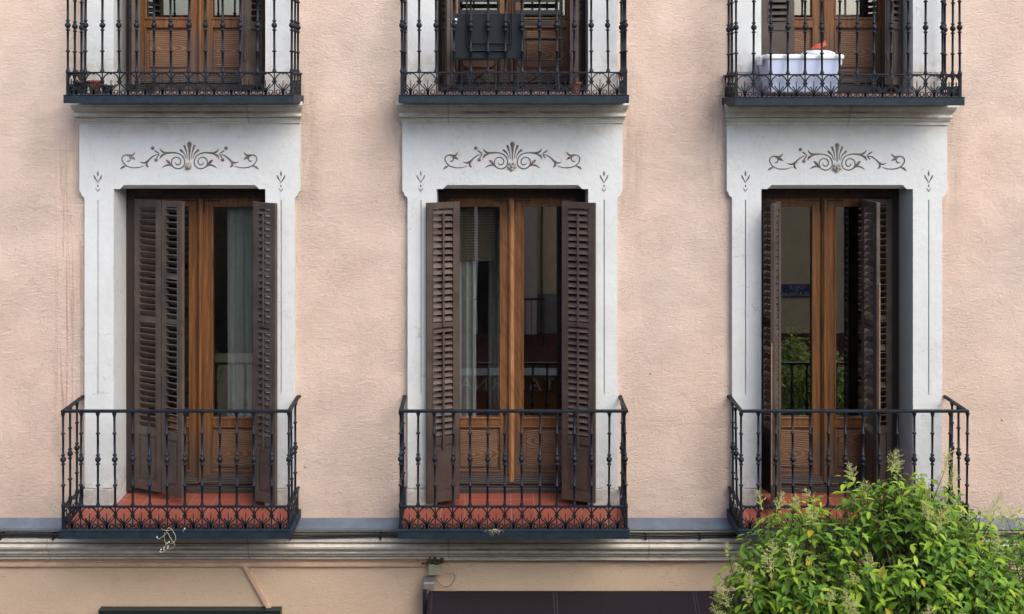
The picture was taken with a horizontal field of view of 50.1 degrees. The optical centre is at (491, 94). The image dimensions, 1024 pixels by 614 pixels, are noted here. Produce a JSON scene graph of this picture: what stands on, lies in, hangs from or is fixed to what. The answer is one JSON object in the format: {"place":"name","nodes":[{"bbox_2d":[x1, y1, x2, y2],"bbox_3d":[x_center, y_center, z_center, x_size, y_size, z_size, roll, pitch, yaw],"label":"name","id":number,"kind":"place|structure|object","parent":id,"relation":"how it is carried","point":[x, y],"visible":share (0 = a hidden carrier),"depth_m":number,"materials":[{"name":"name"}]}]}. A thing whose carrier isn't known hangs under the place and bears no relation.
{"place":"outdoors","nodes":[
{"label":"outdoors","id":0,"kind":"place"},
{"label":"pavement","id":1,"kind":"structure","parent":0,"visible":0},
{"bbox_2d":[0,0,1023,613],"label":"apartment building","id":2,"kind":"structure","parent":1,"relation":"on","point":[796,290],"depth_m":9.50,"materials":[{"name":"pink paint"}]},
{"bbox_2d":[75,70,89,92],"bbox_3d":[-3.462,-0.108,9.240,0.168,0.199,0.131,0,0,0],"label":"flower pot","id":3,"kind":"object","parent":2,"relation":"on","point":[80,81],"visible":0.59,"depth_m":9.21,"materials":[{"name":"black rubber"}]},
{"bbox_2d":[88,80,100,92],"bbox_3d":[-3.330,-0.063,9.200,0.117,0.110,0.117,0,0,0],"label":"flower pot","id":4,"kind":"object","parent":2,"relation":"on","point":[95,82],"visible":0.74,"depth_m":9.16,"materials":[{"name":"ceramic"}]},
{"bbox_2d":[100,85,112,92],"bbox_3d":[-3.220,-0.043,9.170,0.106,0.070,0.106,0,0,0],"label":"flower pot","id":5,"kind":"object","parent":2,"relation":"on","point":[104,87],"visible":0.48,"depth_m":9.13,"materials":[{"name":"black ceramic"}]},
{"bbox_2d":[146,84,155,92],"bbox_3d":[-2.860,-0.045,9.200,0.089,0.075,0.089,0,0,0],"label":"flower pot","id":6,"kind":"object","parent":2,"relation":"on","point":[151,88],"visible":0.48,"depth_m":9.17,"materials":[{"name":"ceramic"}]},
{"bbox_2d":[156,527,184,552],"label":"fairy lights","id":7,"kind":"object","parent":2,"relation":"hanging from","point":[168,541],"visible":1,"depth_m":8.99},
{"bbox_2d":[98,606,281,613],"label":"fascia board","id":8,"kind":"object","parent":2,"relation":"attached to","point":[187,610],"visible":1,"depth_m":9.43,"materials":[{"name":"grey metal"}]},
{"bbox_2d":[126,188,264,492],"bbox_3d":[-2.605,2.201,9.844,1.306,2.768,0.152,0,0,0],"label":"french door","id":9,"kind":"structure","parent":2,"relation":"in","point":[201,202],"depth_m":9.82,"materials":[{"name":"brown wood"}]},
{"bbox_2d":[126,0,264,91],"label":"french door","id":10,"kind":"structure","parent":2,"relation":"in","point":[179,33],"depth_m":9.82,"materials":[{"name":"brown wood"}]},
{"bbox_2d":[0,561,424,566],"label":"cable trunking","id":11,"kind":"object","parent":2,"relation":"attached to","point":[210,563],"visible":1,"depth_m":9.48,"materials":[{"name":"beige plastic"}]},
{"bbox_2d":[228,207,252,416],"bbox_3d":[-2.215,2.225,9.951,0.370,2.550,0.058,0,0,0],"label":"curtain","id":12,"kind":"object","parent":2,"relation":"hanging from","point":[240,307],"visible":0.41,"depth_m":9.95,"materials":[{"name":"white fabric"}]},
{"bbox_2d":[241,561,270,607],"bbox_3d":[-2.036,4.262,9.493,0.264,0.423,0.034,0,0,0],"label":"diagonal conduit","id":13,"kind":"object","parent":2,"relation":"attached to","point":[257,587],"visible":1,"depth_m":9.48,"materials":[{"name":"beige plastic"}]},
{"bbox_2d":[428,564,440,574],"bbox_3d":[-0.491,4.091,9.464,0.110,0.092,0.095,0,0,0],"label":"junction box","id":14,"kind":"object","parent":2,"relation":"attached to","point":[433,569],"visible":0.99,"depth_m":9.42,"materials":[{"name":"grey plastic"}]},
{"bbox_2d":[422,557,448,565],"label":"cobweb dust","id":15,"kind":"object","parent":14,"relation":"on","point":[434,561],"visible":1,"depth_m":9.42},
{"bbox_2d":[433,573,454,586],"bbox_3d":[-0.408,4.192,9.461,0.185,0.144,0.053,0,0,-13],"label":"cable","id":16,"kind":"object","parent":14,"relation":"attached to","point":[450,584],"visible":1,"depth_m":9.47,"materials":[{"name":"metal"}]},
{"bbox_2d":[460,207,475,416],"bbox_3d":[-0.280,2.225,9.980,0.281,2.550,0.058,0,0,0],"label":"curtain","id":17,"kind":"object","parent":2,"relation":"hanging from","point":[467,334],"visible":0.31,"depth_m":9.98,"materials":[{"name":"white fabric"}]},
{"bbox_2d":[460,208,494,260],"bbox_3d":[-0.165,1.248,9.958,0.390,0.532,0.006,0,0,0],"label":"window blind","id":18,"kind":"object","parent":2,"relation":"attached to","point":[477,219],"depth_m":9.96,"materials":[{"name":"grey wood"}]},
{"bbox_2d":[458,0,499,91],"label":"folding chair","id":19,"kind":"object","parent":2,"relation":"on","point":[461,65],"visible":0.26,"depth_m":9.49,"materials":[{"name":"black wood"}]},
{"bbox_2d":[455,0,524,58],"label":"folding table","id":20,"kind":"object","parent":2,"relation":"attached to","point":[479,39],"visible":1,"depth_m":9.09,"materials":[{"name":"metal"}]},
{"bbox_2d":[488,207,499,416],"bbox_3d":[0.045,2.025,10.348,0.150,2.150,0.058,0,0,0],"label":"curtain","id":21,"kind":"object","parent":2,"relation":"hanging from","point":[493,334],"visible":0.49,"depth_m":10.35,"materials":[{"name":"white fabric"}]},
{"bbox_2d":[1,535,1021,538],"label":"cable","id":22,"kind":"object","parent":2,"relation":"attached to","point":[396,536],"visible":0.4,"depth_m":9.37,"materials":[{"name":"black rubber"}]},
{"bbox_2d":[0,530,1023,532],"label":"cable","id":23,"kind":"object","parent":2,"relation":"attached to","point":[396,531],"visible":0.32,"depth_m":9.38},
{"bbox_2d":[439,188,584,492],"bbox_3d":[0.181,2.201,9.844,1.306,2.768,0.152,0,0,0],"label":"french door","id":24,"kind":"structure","parent":2,"relation":"in","point":[511,209],"depth_m":9.82,"materials":[{"name":"brown wood"}]},
{"bbox_2d":[439,0,584,91],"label":"french door","id":25,"kind":"structure","parent":2,"relation":"in","point":[548,48],"depth_m":9.82,"materials":[{"name":"brown wood"}]},
{"bbox_2d":[513,0,561,91],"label":"folding chair","id":26,"kind":"object","parent":2,"relation":"on","point":[543,12],"visible":0.57,"depth_m":9.51,"materials":[{"name":"black wood"}]},
{"bbox_2d":[569,82,580,92],"bbox_3d":[0.705,-0.056,9.220,0.102,0.095,0.102,0,0,0],"label":"flower pot","id":27,"kind":"object","parent":2,"relation":"on","point":[576,87],"visible":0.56,"depth_m":9.19,"materials":[{"name":"ceramic"}]},
{"bbox_2d":[423,576,871,613],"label":"awning","id":28,"kind":"object","parent":2,"relation":"attached to","point":[567,602],"visible":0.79,"depth_m":9.29,"materials":[{"name":"fabric"}]},
{"bbox_2d":[444,558,886,560],"bbox_3d":[1.651,4.013,9.450,4.116,0.021,0.018,0,0,0],"label":"cable","id":29,"kind":"object","parent":2,"relation":"attached to","point":[564,559],"visible":0.77,"depth_m":9.44,"materials":[{"name":"plastic"}]},
{"bbox_2d":[756,54,843,92],"bbox_3d":[2.600,-0.172,9.260,0.690,0.323,0.360,0,0,0],"label":"storage box","id":30,"kind":"object","parent":2,"relation":"on","point":[796,63],"visible":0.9,"depth_m":9.10,"materials":[{"name":"white plastic"}]},
{"bbox_2d":[801,50,834,53],"bbox_3d":[2.765,-0.351,9.253,0.287,0.046,0.280,0,0,0],"label":"plastic bag","id":31,"kind":"object","parent":30,"relation":"on","point":[818,52],"visible":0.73,"depth_m":9.16,"materials":[{"name":"white plastic"}]},
{"bbox_2d":[811,40,826,48],"bbox_3d":[2.787,-0.421,9.327,0.134,0.087,0.074,0,0,0],"label":"red rag","id":32,"kind":"object","parent":31,"relation":"on","point":[816,46],"visible":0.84,"depth_m":9.32,"materials":[{"name":"red fabric"}]},
{"bbox_2d":[761,188,898,492],"bbox_3d":[2.981,2.201,9.844,1.306,2.768,0.152,0,0,0],"label":"french door","id":33,"kind":"structure","parent":2,"relation":"in","point":[823,202],"depth_m":9.82,"materials":[{"name":"brown wood"}]},
{"bbox_2d":[761,0,898,93],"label":"french door","id":34,"kind":"structure","parent":2,"relation":"in","point":[848,35],"depth_m":9.83,"materials":[{"name":"brown wood"}]},
{"bbox_2d":[836,0,855,16],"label":"curtain","id":35,"kind":"object","parent":2,"relation":"hanging from","point":[848,8],"visible":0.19,"depth_m":10.02,"materials":[{"name":"white fabric"}]},
{"bbox_2d":[709,448,1023,613],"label":"street tree","id":36,"kind":"object","parent":1,"relation":"on","point":[918,542],"visible":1,"depth_m":6.81,"materials":[{"name":"green plant"}]},
{"bbox_3d":[1.780,3.783,9.399,0.012,0.052,0.078,0,0,0],"label":"cable clip","id":37,"kind":"object","parent":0,"visible":0},
{"bbox_2d":[0,533,1022,536],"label":"cable","id":38,"kind":"object","parent":37,"relation":"attached to","point":[396,534],"visible":0.31,"depth_m":9.37,"materials":[{"name":"black rubber"}]}
]}

